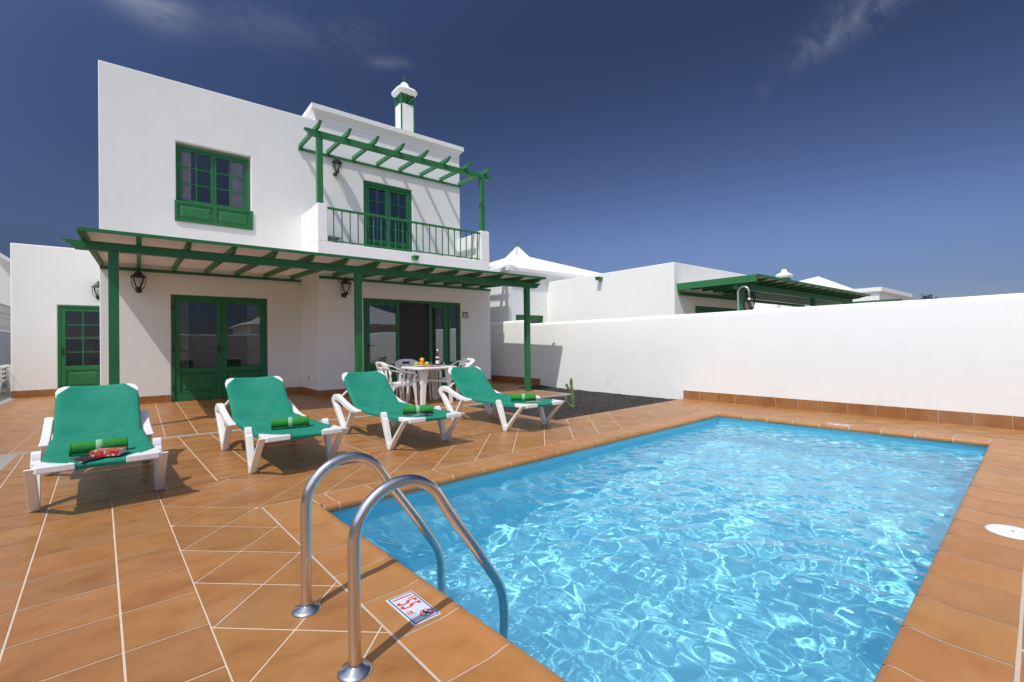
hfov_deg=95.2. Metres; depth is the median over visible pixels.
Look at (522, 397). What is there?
rolled towel
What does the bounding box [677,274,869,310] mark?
neighbour pergola
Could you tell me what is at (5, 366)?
sun lounger
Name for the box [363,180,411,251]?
door
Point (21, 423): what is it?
terrace floor
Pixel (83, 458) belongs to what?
magazine
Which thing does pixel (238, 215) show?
window
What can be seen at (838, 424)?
depth sign
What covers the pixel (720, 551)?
water
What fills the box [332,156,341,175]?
wall lantern
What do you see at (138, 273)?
wall lantern
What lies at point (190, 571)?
pool deck
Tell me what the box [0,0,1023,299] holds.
sky
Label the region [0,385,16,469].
path
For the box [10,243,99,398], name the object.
white annex
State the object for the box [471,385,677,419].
gravel
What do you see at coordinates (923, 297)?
palm tree
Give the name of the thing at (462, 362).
garden chair
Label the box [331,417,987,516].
pool basin
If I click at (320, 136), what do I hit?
balcony pergola
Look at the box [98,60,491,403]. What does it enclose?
white house
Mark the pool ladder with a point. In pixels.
(353, 668)
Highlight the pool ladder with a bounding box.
[291,452,508,681]
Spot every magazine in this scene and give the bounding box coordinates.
[70,452,131,462]
[404,413,433,415]
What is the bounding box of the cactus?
[565,378,574,408]
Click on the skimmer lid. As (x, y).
(1013, 532)
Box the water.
[337,420,984,681]
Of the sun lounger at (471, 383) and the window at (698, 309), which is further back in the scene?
the window at (698, 309)
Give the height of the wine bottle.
0.316 m
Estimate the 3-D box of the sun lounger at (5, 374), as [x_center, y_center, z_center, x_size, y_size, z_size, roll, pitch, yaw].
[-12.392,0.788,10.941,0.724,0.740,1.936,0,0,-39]
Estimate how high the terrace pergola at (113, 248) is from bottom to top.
2.711 m
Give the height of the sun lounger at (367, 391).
0.740 m
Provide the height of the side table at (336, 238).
0.297 m
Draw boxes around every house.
[0,253,10,330]
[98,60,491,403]
[490,240,601,323]
[547,262,750,321]
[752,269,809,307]
[800,276,911,302]
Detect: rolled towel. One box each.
[68,437,127,455]
[271,416,309,428]
[403,405,432,414]
[511,394,535,400]
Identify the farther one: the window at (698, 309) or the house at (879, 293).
the house at (879, 293)
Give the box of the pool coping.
[263,410,1023,681]
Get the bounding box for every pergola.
[62,227,545,390]
[298,120,492,230]
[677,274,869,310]
[854,298,901,302]
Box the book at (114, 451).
[89,447,125,456]
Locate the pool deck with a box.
[0,399,1023,681]
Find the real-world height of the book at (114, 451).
0.036 m
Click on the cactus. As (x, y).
(570, 388)
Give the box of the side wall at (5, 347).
[0,304,10,385]
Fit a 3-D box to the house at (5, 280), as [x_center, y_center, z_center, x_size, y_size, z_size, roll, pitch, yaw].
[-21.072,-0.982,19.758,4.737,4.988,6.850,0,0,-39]
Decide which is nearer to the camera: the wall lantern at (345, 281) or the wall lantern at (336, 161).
the wall lantern at (345, 281)
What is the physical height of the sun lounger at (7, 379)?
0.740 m
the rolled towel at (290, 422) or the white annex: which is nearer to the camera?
the rolled towel at (290, 422)
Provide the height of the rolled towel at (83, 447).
0.097 m
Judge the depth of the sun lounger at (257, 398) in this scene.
4.86 m
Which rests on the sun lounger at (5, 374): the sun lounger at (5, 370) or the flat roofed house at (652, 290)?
the sun lounger at (5, 370)
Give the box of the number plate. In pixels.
[463,312,467,317]
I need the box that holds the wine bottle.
[436,349,439,364]
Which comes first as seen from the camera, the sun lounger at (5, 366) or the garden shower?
the garden shower
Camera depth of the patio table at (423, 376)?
8.68 m
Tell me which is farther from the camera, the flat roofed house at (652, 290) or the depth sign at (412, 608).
the flat roofed house at (652, 290)
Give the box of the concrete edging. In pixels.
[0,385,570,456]
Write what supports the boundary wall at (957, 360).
on the ground
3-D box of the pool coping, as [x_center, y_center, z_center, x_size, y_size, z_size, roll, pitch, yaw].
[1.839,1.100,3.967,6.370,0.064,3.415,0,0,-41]
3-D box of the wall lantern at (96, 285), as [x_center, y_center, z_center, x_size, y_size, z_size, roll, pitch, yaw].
[-9.810,-1.201,11.079,0.250,0.450,0.292,0,0,-39]
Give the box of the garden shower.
[737,286,751,310]
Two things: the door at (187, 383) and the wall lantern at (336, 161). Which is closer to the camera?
the door at (187, 383)
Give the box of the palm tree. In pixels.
[919,292,932,299]
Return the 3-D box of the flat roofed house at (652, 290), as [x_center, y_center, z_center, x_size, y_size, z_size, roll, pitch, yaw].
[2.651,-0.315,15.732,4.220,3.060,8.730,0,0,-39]
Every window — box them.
[175,144,252,229]
[516,315,542,323]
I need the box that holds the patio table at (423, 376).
[401,365,456,404]
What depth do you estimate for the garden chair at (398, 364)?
9.34 m
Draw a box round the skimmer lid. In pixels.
[984,524,1023,539]
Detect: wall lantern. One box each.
[91,281,99,299]
[130,269,146,292]
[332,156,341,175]
[340,276,351,297]
[743,291,757,309]
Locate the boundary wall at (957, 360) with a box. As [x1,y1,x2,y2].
[490,293,1023,429]
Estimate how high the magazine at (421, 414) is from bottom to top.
0.014 m
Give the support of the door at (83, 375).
in the white annex
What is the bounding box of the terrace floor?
[0,381,564,454]
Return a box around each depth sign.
[385,590,440,625]
[827,423,850,425]
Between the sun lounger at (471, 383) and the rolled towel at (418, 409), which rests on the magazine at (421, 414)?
the rolled towel at (418, 409)
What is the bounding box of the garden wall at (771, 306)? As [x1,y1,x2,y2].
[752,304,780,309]
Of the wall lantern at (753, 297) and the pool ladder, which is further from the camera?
the wall lantern at (753, 297)
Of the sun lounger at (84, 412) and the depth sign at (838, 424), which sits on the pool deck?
the sun lounger at (84, 412)
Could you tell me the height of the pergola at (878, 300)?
2.995 m
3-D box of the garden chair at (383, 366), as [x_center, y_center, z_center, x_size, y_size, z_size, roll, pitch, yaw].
[-2.087,0.753,8.302,0.596,0.792,0.631,0,0,-41]
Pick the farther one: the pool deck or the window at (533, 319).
the window at (533, 319)
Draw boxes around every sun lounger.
[0,365,10,378]
[0,369,10,382]
[0,373,10,387]
[0,377,10,391]
[23,383,168,512]
[215,376,347,473]
[331,371,464,449]
[438,366,564,430]
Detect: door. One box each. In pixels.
[57,305,99,388]
[171,294,267,401]
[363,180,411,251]
[363,298,460,390]
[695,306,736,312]
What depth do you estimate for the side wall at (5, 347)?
14.45 m
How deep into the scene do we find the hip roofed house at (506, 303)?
14.31 m
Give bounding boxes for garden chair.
[375,362,417,404]
[395,359,430,400]
[438,358,474,399]
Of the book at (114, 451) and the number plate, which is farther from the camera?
the number plate
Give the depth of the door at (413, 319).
11.22 m
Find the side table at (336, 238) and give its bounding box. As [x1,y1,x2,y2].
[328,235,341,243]

